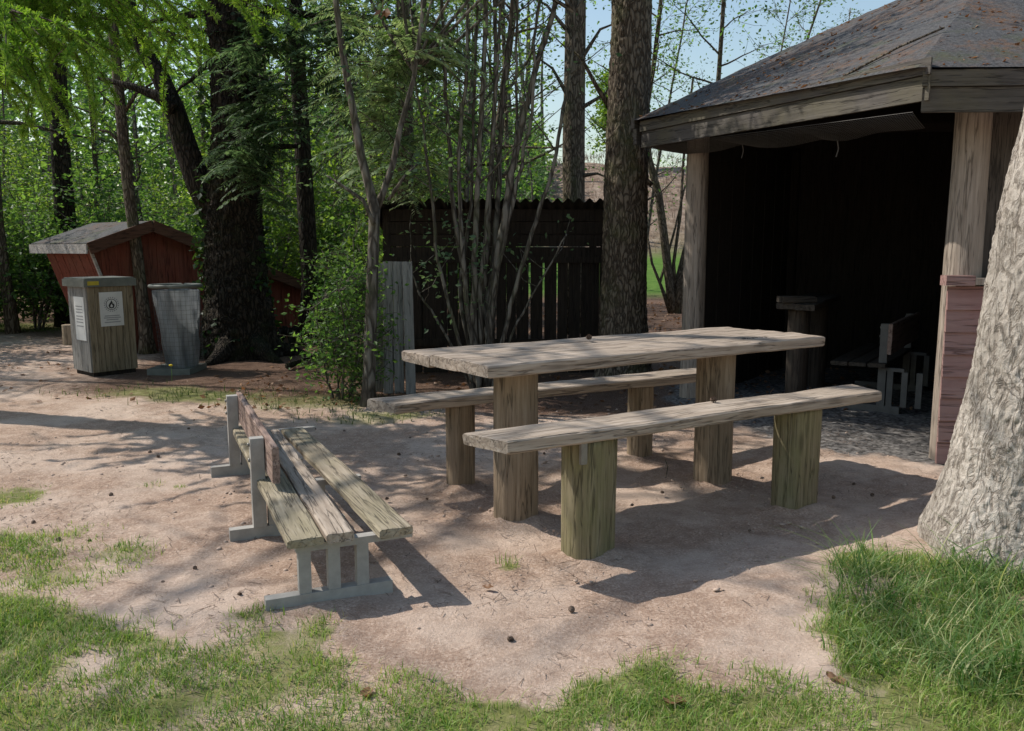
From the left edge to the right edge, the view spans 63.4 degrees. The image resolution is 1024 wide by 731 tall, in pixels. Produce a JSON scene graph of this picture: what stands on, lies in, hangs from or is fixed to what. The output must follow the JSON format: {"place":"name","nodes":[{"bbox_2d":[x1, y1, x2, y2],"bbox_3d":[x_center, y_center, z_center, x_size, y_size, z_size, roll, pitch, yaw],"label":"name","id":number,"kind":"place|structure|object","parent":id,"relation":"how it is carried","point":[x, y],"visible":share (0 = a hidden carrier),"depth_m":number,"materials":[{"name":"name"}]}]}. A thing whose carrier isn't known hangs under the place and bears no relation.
{"place":"outdoors","nodes":[
{"label":"outdoors","id":0,"kind":"place"},
{"bbox_2d":[1,323,443,423],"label":"shade grass","id":1,"kind":"structure","parent":0,"point":[192,390],"depth_m":7.15,"materials":[{"name":"green plant"}]},
{"bbox_2d":[0,0,894,225],"label":"sky","id":2,"kind":"structure","parent":0,"point":[694,52],"materials":[{"name":"blue"}]},
{"bbox_2d":[0,162,1023,730],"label":"ground","id":3,"kind":"structure","parent":0,"point":[478,652],"depth_m":3.55,"materials":[{"name":"soil"}]},
{"bbox_2d":[0,38,40,208],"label":"slender tree","id":4,"kind":"object","parent":3,"relation":"on","point":[3,127],"visible":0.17,"depth_m":14.93,"materials":[{"name":"green plant"}]},
{"bbox_2d":[0,35,50,258],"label":"slender tree","id":5,"kind":"object","parent":3,"relation":"on","point":[4,129],"visible":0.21,"depth_m":17.67,"materials":[{"name":"green plant"}]},
{"bbox_2d":[0,203,51,326],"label":"leafy shrub","id":6,"kind":"object","parent":3,"relation":"on","point":[9,238],"visible":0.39,"depth_m":12.75,"materials":[{"name":"green plant"}]},
{"bbox_2d":[0,120,103,304],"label":"leafy shrub","id":7,"kind":"object","parent":3,"relation":"on","point":[28,184],"visible":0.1,"depth_m":17.07,"materials":[{"name":"green plant"}]},
{"bbox_2d":[0,135,105,317],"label":"leafy shrub","id":8,"kind":"object","parent":3,"relation":"on","point":[8,173],"visible":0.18,"depth_m":15.03,"materials":[{"name":"green plant"}]},
{"bbox_2d":[0,196,114,329],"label":"leafy shrub","id":9,"kind":"object","parent":3,"relation":"on","point":[33,270],"visible":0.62,"depth_m":12.91,"materials":[{"name":"green plant"}]},
{"bbox_2d":[0,15,116,333],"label":"slender tree","id":10,"kind":"object","parent":3,"relation":"on","point":[11,321],"visible":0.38,"depth_m":12.54,"materials":[{"name":"green plant"}]},
{"bbox_2d":[61,324,71,344],"bbox_3d":[-5.929,-0.417,11.193,0.254,0.270,0.250,0,8,0],"label":"cut log","id":11,"kind":"object","parent":3,"relation":"on","point":[66,335],"visible":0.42,"depth_m":11.08,"materials":[{"name":"beige wood"}]},
{"bbox_2d":[1,152,167,323],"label":"leafy shrub","id":12,"kind":"object","parent":3,"relation":"on","point":[106,190],"visible":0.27,"depth_m":13.45,"materials":[{"name":"green plant"}]},
{"bbox_2d":[14,0,157,221],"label":"slender tree","id":13,"kind":"object","parent":3,"relation":"on","point":[94,159],"visible":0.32,"depth_m":16.16,"materials":[{"name":"green plant"}]},
{"bbox_2d":[62,276,137,376],"bbox_3d":[-4.255,-0.411,8.622,0.538,1.010,0.521,7,11,41],"label":"waste bin","id":14,"kind":"object","parent":3,"relation":"on","point":[102,322],"visible":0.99,"depth_m":8.45,"materials":[{"name":"brown wood"}]},
{"bbox_2d":[0,1,209,326],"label":"old tree","id":15,"kind":"object","parent":3,"relation":"on","point":[61,166],"visible":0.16,"depth_m":13.40,"materials":[{"name":"green plant"}]},
{"bbox_2d":[43,2,198,222],"bbox_3d":[-6.892,-5.071,15.154,3.087,8.552,2.670,-5,10,-34],"label":"slender tree","id":16,"kind":"object","parent":3,"relation":"on","point":[139,211],"visible":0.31,"depth_m":15.36,"materials":[{"name":"green plant"}]},
{"bbox_2d":[93,9,157,354],"bbox_3d":[-5.091,-4.373,8.909,8.525,8.941,4.547,0,8,0],"label":"slim tree","id":17,"kind":"object","parent":3,"relation":"on","point":[146,344],"visible":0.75,"depth_m":9.98,"materials":[{"name":"brown plant"}]},
{"bbox_2d":[100,183,192,226],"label":"leafy shrub","id":18,"kind":"object","parent":3,"relation":"on","point":[146,199],"visible":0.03,"depth_m":18.23,"materials":[{"name":"green plant"}]},
{"bbox_2d":[0,0,300,150],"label":"larch tree","id":19,"kind":"object","parent":3,"relation":"on","point":[23,20],"visible":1,"depth_m":5.83,"materials":[{"name":"green plant"}]},
{"bbox_2d":[97,200,203,238],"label":"leafy shrub","id":20,"kind":"object","parent":3,"relation":"on","point":[171,224],"visible":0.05,"depth_m":12.62,"materials":[{"name":"green plant"}]},
{"bbox_2d":[115,151,205,233],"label":"leafy shrub","id":21,"kind":"object","parent":3,"relation":"on","point":[157,187],"visible":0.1,"depth_m":16.68,"materials":[{"name":"green plant"}]},
{"bbox_2d":[29,220,301,352],"bbox_3d":[-4.467,-1.072,11.329,1.472,1.718,3.297,6,10,36],"label":"red hut","id":22,"kind":"object","parent":3,"relation":"on","point":[168,255],"visible":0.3,"depth_m":10.33,"materials":[{"name":"wood"}]},
{"bbox_2d":[139,202,201,238],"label":"leafy shrub","id":23,"kind":"object","parent":3,"relation":"on","point":[149,209],"visible":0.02,"depth_m":14.39,"materials":[{"name":"green plant"}]},
{"bbox_2d":[147,283,206,375],"bbox_3d":[-3.492,-0.381,8.672,0.534,0.940,0.532,0,8,0],"label":"waste basket","id":24,"kind":"object","parent":3,"relation":"on","point":[177,309],"visible":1,"depth_m":8.52,"materials":[{"name":"plastic"}]},
{"bbox_2d":[96,0,266,217],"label":"slender tree","id":25,"kind":"object","parent":3,"relation":"on","point":[202,131],"visible":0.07,"depth_m":16.39,"materials":[{"name":"green plant"}]},
{"bbox_2d":[115,2,270,202],"bbox_3d":[-7.277,-6.652,20.623,2.961,10.299,4.696,10,10,39],"label":"slender tree","id":26,"kind":"object","parent":3,"relation":"on","point":[174,155],"visible":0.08,"depth_m":20.55,"materials":[{"name":"green plant"}]},
{"bbox_2d":[135,0,260,221],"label":"slender tree","id":27,"kind":"object","parent":3,"relation":"on","point":[152,158],"visible":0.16,"depth_m":13.87,"materials":[{"name":"green plant"}]},
{"bbox_2d":[200,188,295,270],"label":"leafy shrub","id":28,"kind":"object","parent":3,"relation":"on","point":[274,226],"depth_m":15.70,"materials":[{"name":"green plant"}]},
{"bbox_2d":[138,71,360,283],"bbox_3d":[-4.210,-2.734,13.924,3.331,4.346,3.456,-7,11,-41],"label":"leafy shrub","id":29,"kind":"object","parent":3,"relation":"on","point":[170,173],"visible":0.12,"depth_m":13.75,"materials":[{"name":"green plant"}]},
{"bbox_2d":[184,0,323,216],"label":"slender tree","id":30,"kind":"object","parent":3,"relation":"on","point":[276,93],"visible":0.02,"depth_m":20.09,"materials":[{"name":"green plant"}]},
{"bbox_2d":[176,137,335,294],"bbox_3d":[-3.916,-1.995,12.931,2.440,3.084,2.531,-3,8,-17],"label":"leafy shrub","id":31,"kind":"object","parent":3,"relation":"on","point":[289,262],"visible":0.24,"depth_m":12.76,"materials":[{"name":"green plant"}]},
{"bbox_2d":[194,2,328,259],"bbox_3d":[-5.023,-5.960,16.754,2.761,9.904,2.370,-7,10,-39],"label":"slender tree","id":32,"kind":"object","parent":3,"relation":"on","point":[259,74],"visible":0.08,"depth_m":16.74,"materials":[{"name":"green plant"}]},
{"bbox_2d":[44,0,481,365],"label":"forked tree","id":33,"kind":"object","parent":3,"relation":"on","point":[240,322],"visible":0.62,"depth_m":9.52,"materials":[{"name":"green plant"}]},
{"bbox_2d":[0,0,562,270],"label":"wood","id":34,"kind":"object","parent":3,"relation":"on","point":[103,160],"depth_m":30.16,"materials":[{"name":"green plant"}]},
{"bbox_2d":[267,199,337,291],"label":"leafy shrub","id":35,"kind":"object","parent":3,"relation":"on","point":[319,219],"depth_m":18.05,"materials":[{"name":"green plant"}]},
{"bbox_2d":[262,0,347,219],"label":"slender tree","id":36,"kind":"object","parent":3,"relation":"on","point":[286,77],"visible":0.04,"depth_m":18.74,"materials":[{"name":"green plant"}]},
{"bbox_2d":[285,353,334,368],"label":"fallen branch","id":37,"kind":"object","parent":3,"relation":"on","point":[292,364],"visible":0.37,"depth_m":8.90,"materials":[{"name":"grey wood"}]},
{"bbox_2d":[211,391,412,611],"bbox_3d":[-1.054,0.512,3.930,0.590,0.471,2.160,-3,9,-23],"label":"slatted bench","id":38,"kind":"object","parent":3,"relation":"on","point":[300,509],"visible":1,"depth_m":3.43,"materials":[{"name":"grey paint"}]},
{"bbox_2d":[269,218,358,317],"bbox_3d":[-3.675,-1.822,15.357,1.715,2.126,2.353,7,10,40],"label":"leafy shrub","id":39,"kind":"object","parent":3,"relation":"on","point":[332,241],"visible":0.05,"depth_m":15.24,"materials":[{"name":"green plant"}]},
{"bbox_2d":[259,0,371,205],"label":"slender tree","id":40,"kind":"object","parent":3,"relation":"on","point":[336,153],"visible":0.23,"depth_m":12.39,"materials":[{"name":"green plant"}]},
{"bbox_2d":[260,0,396,248],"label":"slender tree","id":41,"kind":"object","parent":3,"relation":"on","point":[343,115],"visible":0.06,"depth_m":14.43,"materials":[{"name":"green plant"}]},
{"bbox_2d":[290,254,381,346],"bbox_3d":[-2.247,-0.870,11.066,1.568,1.357,1.143,5,10,34],"label":"leafy shrub","id":42,"kind":"object","parent":3,"relation":"on","point":[330,279],"visible":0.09,"depth_m":10.92,"materials":[{"name":"green plant"}]},
{"bbox_2d":[283,185,391,303],"bbox_3d":[-2.648,-1.817,13.941,2.463,2.467,2.370,-2,8,-11],"label":"leafy shrub","id":43,"kind":"object","parent":3,"relation":"on","point":[337,227],"visible":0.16,"depth_m":13.64,"materials":[{"name":"green plant"}]},
{"bbox_2d":[309,2,367,233],"bbox_3d":[-3.732,-4.268,17.015,2.026,6.441,1.739,-2,8,-12],"label":"slender tree","id":44,"kind":"object","parent":3,"relation":"on","point":[339,144],"visible":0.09,"depth_m":16.94,"materials":[{"name":"green plant"}]},
{"bbox_2d":[271,212,409,401],"bbox_3d":[-1.448,-0.435,7.027,1.194,1.729,1.302,4,9,24],"label":"leafy shrub","id":45,"kind":"object","parent":3,"relation":"on","point":[346,354],"visible":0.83,"depth_m":6.99,"materials":[{"name":"green plant"}]},
{"bbox_2d":[279,2,418,235],"bbox_3d":[-4.133,-6.706,20.220,3.340,10.436,4.016,-2,8,-16],"label":"slender tree","id":46,"kind":"object","parent":3,"relation":"on","point":[336,131],"visible":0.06,"depth_m":20.02,"materials":[{"name":"green plant"}]},
{"bbox_2d":[327,161,396,247],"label":"leafy shrub","id":47,"kind":"object","parent":3,"relation":"on","point":[357,201],"depth_m":17.91,"materials":[{"name":"green plant"}]},
{"bbox_2d":[360,686,372,696],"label":"dead leaf","id":48,"kind":"object","parent":3,"relation":"on","point":[366,690],"visible":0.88,"depth_m":2.40,"materials":[{"name":"brown plant"}]},
{"bbox_2d":[261,0,507,406],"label":"tree","id":49,"kind":"object","parent":3,"relation":"on","point":[372,210],"visible":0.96,"depth_m":6.57,"materials":[{"name":"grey plant"}]},
{"bbox_2d":[376,261,415,393],"bbox_3d":[-1.047,-0.317,7.440,0.400,1.226,0.407,0,8,0],"label":"board panel","id":50,"kind":"object","parent":3,"relation":"on","point":[401,302],"visible":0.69,"depth_m":7.34,"materials":[{"name":"grey wood"}]},
{"bbox_2d":[306,0,485,329],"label":"slender tree","id":51,"kind":"object","parent":3,"relation":"on","point":[367,128],"visible":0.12,"depth_m":12.62,"materials":[{"name":"green plant"}]},
{"bbox_2d":[307,0,484,199],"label":"slender tree","id":52,"kind":"object","parent":3,"relation":"on","point":[351,74],"visible":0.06,"depth_m":15.15,"materials":[{"name":"green plant"}]},
{"bbox_2d":[348,0,451,208],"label":"slender tree","id":53,"kind":"object","parent":3,"relation":"on","point":[415,96],"visible":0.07,"depth_m":19.85,"materials":[{"name":"green plant"}]},
{"bbox_2d":[310,52,494,300],"bbox_3d":[-1.727,-2.588,12.159,2.773,4.542,2.877,5,10,33],"label":"leafy shrub","id":54,"kind":"object","parent":3,"relation":"on","point":[348,197],"visible":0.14,"depth_m":11.84,"materials":[{"name":"green plant"}]},
{"bbox_2d":[299,0,509,365],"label":"weeping conifer","id":55,"kind":"object","parent":3,"relation":"on","point":[389,100],"visible":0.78,"depth_m":7.33,"materials":[{"name":"green plant"}]},
{"bbox_2d":[323,0,498,246],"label":"slender tree","id":56,"kind":"object","parent":3,"relation":"on","point":[429,111],"visible":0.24,"depth_m":11.00,"materials":[{"name":"green plant"}]},
{"bbox_2d":[365,0,495,326],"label":"slender tree","id":57,"kind":"object","parent":3,"relation":"on","point":[435,197],"visible":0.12,"depth_m":12.76,"materials":[{"name":"green plant"}]},
{"bbox_2d":[356,129,509,308],"bbox_3d":[-1.308,-2.457,14.709,2.910,3.614,3.023,3,9,23],"label":"leafy shrub","id":58,"kind":"object","parent":3,"relation":"on","point":[462,185],"visible":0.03,"depth_m":14.49,"materials":[{"name":"green plant"}]},
{"bbox_2d":[415,1,503,196],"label":"slender tree","id":59,"kind":"object","parent":3,"relation":"on","point":[468,83],"visible":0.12,"depth_m":17.61,"materials":[{"name":"green plant"}]},
{"bbox_2d":[0,302,934,410],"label":"leaf litter","id":60,"kind":"object","parent":3,"relation":"on","point":[429,379],"visible":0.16,"depth_m":7.80,"materials":[{"name":"brown plant"}]},
{"bbox_2d":[193,0,404,345],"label":"weeping conifer","id":61,"kind":"object","parent":60,"relation":"on","point":[300,83],"visible":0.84,"depth_m":8.80,"materials":[{"name":"green plant"}]},
{"bbox_2d":[0,408,936,679],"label":"dirt clods","id":62,"kind":"object","parent":3,"relation":"on","point":[512,532],"visible":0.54,"depth_m":3.95,"materials":[{"name":"soil"}]},
{"bbox_2d":[428,0,509,307],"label":"slender tree","id":63,"kind":"object","parent":3,"relation":"on","point":[456,18],"visible":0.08,"depth_m":15.58,"materials":[{"name":"green plant"}]},
{"bbox_2d":[427,2,518,198],"bbox_3d":[-1.010,-6.556,23.690,3.071,8.768,3.720,1,8,7],"label":"slender tree","id":64,"kind":"object","parent":3,"relation":"on","point":[467,91],"visible":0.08,"depth_m":24.04,"materials":[{"name":"green plant"}]},
{"bbox_2d":[347,0,604,246],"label":"slender tree","id":65,"kind":"object","parent":3,"relation":"on","point":[546,153],"visible":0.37,"depth_m":13.91,"materials":[{"name":"green plant"}]},
{"bbox_2d":[339,0,621,388],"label":"multi stem shrub","id":66,"kind":"object","parent":3,"relation":"on","point":[484,290],"visible":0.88,"depth_m":7.13,"materials":[{"name":"grey plant"}]},
{"bbox_2d":[482,584,493,588],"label":"dead leaf","id":67,"kind":"object","parent":3,"relation":"on","point":[487,586],"visible":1,"depth_m":3.15,"materials":[{"name":"beige plant"}]},
{"bbox_2d":[415,0,561,332],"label":"slender tree","id":68,"kind":"object","parent":3,"relation":"on","point":[467,180],"visible":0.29,"depth_m":11.77,"materials":[{"name":"green plant"}]},
{"bbox_2d":[380,198,603,373],"bbox_3d":[-0.148,-0.859,9.064,2.457,1.838,1.647,0,8,0],"label":"woodshed","id":69,"kind":"object","parent":3,"relation":"on","point":[587,222],"visible":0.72,"depth_m":8.39,"materials":[{"name":"brown wood"}]},
{"bbox_2d":[448,0,547,197],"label":"slender tree","id":70,"kind":"object","parent":3,"relation":"on","point":[482,185],"visible":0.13,"depth_m":19.52,"materials":[{"name":"green plant"}]},
{"bbox_2d":[507,636,513,640],"bbox_3d":[-0.004,0.903,2.739,0.022,0.024,0.023,-5,9,-30],"label":"larch cone","id":71,"kind":"object","parent":3,"relation":"on","point":[509,638],"visible":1,"depth_m":2.74,"materials":[{"name":"brown wood"}]},
{"bbox_2d":[0,380,1023,723],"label":"needle litter","id":72,"kind":"object","parent":3,"relation":"on","point":[414,536],"visible":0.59,"depth_m":3.77,"materials":[{"name":"brown plant"}]},
{"bbox_2d":[451,0,587,201],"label":"slender tree","id":73,"kind":"object","parent":3,"relation":"on","point":[506,126],"visible":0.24,"depth_m":16.63,"materials":[{"name":"green plant"}]},
{"bbox_2d":[477,0,563,199],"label":"slender tree","id":74,"kind":"object","parent":3,"relation":"on","point":[527,68],"visible":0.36,"depth_m":17.55,"materials":[{"name":"green plant"}]},
{"bbox_2d":[506,246,537,302],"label":"leafy shrub","id":75,"kind":"object","parent":3,"relation":"on","point":[506,278],"visible":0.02,"depth_m":19.47,"materials":[{"name":"green plant"}]},
{"bbox_2d":[501,26,554,246],"bbox_3d":[0.722,-5.398,21.646,1.941,7.366,2.313,-6,6,-44],"label":"slender tree","id":76,"kind":"object","parent":3,"relation":"on","point":[530,174],"visible":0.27,"depth_m":21.78,"materials":[{"name":"green plant"}]},
{"bbox_2d":[367,368,695,484],"bbox_3d":[0.340,0.389,4.888,2.418,0.589,0.224,-5,9,-30],"label":"log bench","id":77,"kind":"object","parent":3,"relation":"on","point":[458,406],"visible":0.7,"depth_m":4.52,"materials":[{"name":"brown wood"}]},
{"bbox_2d":[381,148,686,252],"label":"dry scrub","id":78,"kind":"object","parent":3,"relation":"on","point":[653,151],"visible":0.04,"depth_m":40.50,"materials":[{"name":"brown plant"}]},
{"bbox_2d":[568,606,574,612],"bbox_3d":[0.212,0.867,2.952,0.024,0.026,0.025,-4,9,-28],"label":"larch cone","id":79,"kind":"object","parent":3,"relation":"on","point":[571,609],"visible":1,"depth_m":2.95,"materials":[{"name":"brown wood"}]},
{"bbox_2d":[519,0,652,377],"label":"tall tree","id":80,"kind":"object","parent":3,"relation":"on","point":[623,286],"visible":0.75,"depth_m":7.54,"materials":[{"name":"brown plant"}]},
{"bbox_2d":[509,0,702,334],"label":"tall tree","id":81,"kind":"object","parent":3,"relation":"on","point":[573,155],"visible":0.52,"depth_m":12.07,"materials":[{"name":"brown plant"}]},
{"bbox_2d":[402,327,824,521],"bbox_3d":[0.616,0.309,4.402,2.302,0.883,0.663,-5,9,-32],"label":"picnic table","id":82,"kind":"object","parent":3,"relation":"on","point":[513,370],"visible":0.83,"depth_m":4.01,"materials":[{"name":"brown wood"}]},
{"bbox_2d":[585,60,652,152],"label":"willow bush","id":83,"kind":"object","parent":3,"relation":"on","point":[601,106],"visible":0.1,"depth_m":41.79,"materials":[{"name":"green plant"}]},
{"bbox_2d":[554,0,690,191],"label":"slender tree","id":84,"kind":"object","parent":3,"relation":"on","point":[588,111],"visible":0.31,"depth_m":17.08,"materials":[{"name":"green plant"}]},
{"bbox_2d":[585,0,717,216],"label":"slender tree","id":85,"kind":"object","parent":3,"relation":"on","point":[654,60],"visible":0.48,"depth_m":14.75,"materials":[{"name":"green plant"}]},
{"bbox_2d":[462,384,881,559],"bbox_3d":[0.878,0.510,3.843,2.366,0.640,0.237,-5,9,-30],"label":"log bench","id":86,"kind":"object","parent":3,"relation":"on","point":[588,446],"visible":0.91,"depth_m":3.52,"materials":[{"name":"brown wood"}]},
{"bbox_2d":[710,396,716,402],"bbox_3d":[0.954,0.161,3.920,0.032,0.032,0.031,-2,8,-12],"label":"larch cone","id":87,"kind":"object","parent":86,"relation":"on","point":[713,399],"visible":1,"depth_m":3.92,"materials":[{"name":"brown wood"}]},
{"bbox_2d":[646,0,713,254],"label":"slender tree","id":88,"kind":"object","parent":3,"relation":"on","point":[657,165],"visible":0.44,"depth_m":18.71,"materials":[{"name":"green plant"}]},
{"bbox_2d":[647,0,750,313],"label":"forked shrub","id":89,"kind":"object","parent":3,"relation":"on","point":[673,297],"visible":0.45,"depth_m":16.39,"materials":[{"name":"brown plant"}]},
{"bbox_2d":[651,0,809,192],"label":"slender tree","id":90,"kind":"object","parent":3,"relation":"on","point":[719,52],"visible":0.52,"depth_m":14.58,"materials":[{"name":"green plant"}]},
{"bbox_2d":[673,0,844,205],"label":"slender tree","id":91,"kind":"object","parent":3,"relation":"on","point":[815,15],"visible":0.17,"depth_m":18.81,"materials":[{"name":"green plant"}]},
{"bbox_2d":[743,0,824,61],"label":"slender tree","id":92,"kind":"object","parent":3,"relation":"on","point":[774,16],"visible":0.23,"depth_m":17.17,"materials":[{"name":"green plant"}]},
{"bbox_2d":[776,293,840,392],"bbox_3d":[2.627,-0.158,7.350,0.328,0.986,1.805,4,9,28],"label":"picnic table","id":93,"kind":"object","parent":3,"relation":"on","point":[807,315],"visible":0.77,"depth_m":6.77,"materials":[{"name":"wood"}]},
{"bbox_2d":[631,0,1023,463],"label":"shelter","id":94,"kind":"object","parent":3,"relation":"on","point":[872,197],"visible":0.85,"depth_m":7.02,"materials":[{"name":"wood"}]},
{"bbox_2d":[639,0,1023,116],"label":"roof litter","id":95,"kind":"object","parent":94,"relation":"on","point":[875,27],"visible":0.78,"depth_m":5.83,"materials":[{"name":"brown plant"}]},
{"bbox_2d":[843,27,944,75],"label":"twig","id":96,"kind":"object","parent":94,"relation":"on","point":[894,49],"visible":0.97,"depth_m":4.86,"materials":[{"name":"wood"}]},
{"bbox_2d":[826,671,846,683],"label":"dead leaf","id":97,"kind":"object","parent":3,"relation":"on","point":[829,674],"visible":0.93,"depth_m":2.47,"materials":[{"name":"brown plant"}]},
{"bbox_2d":[816,0,870,29],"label":"slender tree","id":98,"kind":"object","parent":3,"relation":"on","point":[854,12],"visible":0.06,"depth_m":15.99,"materials":[{"name":"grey plant"}]},
{"bbox_2d":[830,312,929,414],"bbox_3d":[3.239,-0.064,7.141,0.722,0.718,1.506,5,10,33],"label":"slatted bench","id":99,"kind":"object","parent":3,"relation":"on","point":[898,337],"visible":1,"depth_m":6.65,"materials":[{"name":"grey wood"}]},
{"bbox_2d":[775,510,1023,702],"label":"tall grass","id":100,"kind":"structure","parent":3,"relation":"on","point":[964,664],"depth_m":2.87,"materials":[{"name":"green plant"}]},
{"bbox_2d":[916,108,1023,577],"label":"tree","id":101,"kind":"object","parent":3,"relation":"on","point":[978,489],"visible":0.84,"depth_m":3.36,"materials":[{"name":"grey plant"}]},
{"bbox_2d":[0,479,1023,730],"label":"lawn grass","id":102,"kind":"structure","parent":0,"point":[236,655],"depth_m":2.44,"materials":[{"name":"green plant"}]},
{"bbox_2d":[662,695,685,703],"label":"dead leaf","id":103,"kind":"object","parent":102,"relation":"on","point":[670,701],"visible":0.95,"depth_m":2.36,"materials":[{"name":"brown plant"}]}
]}

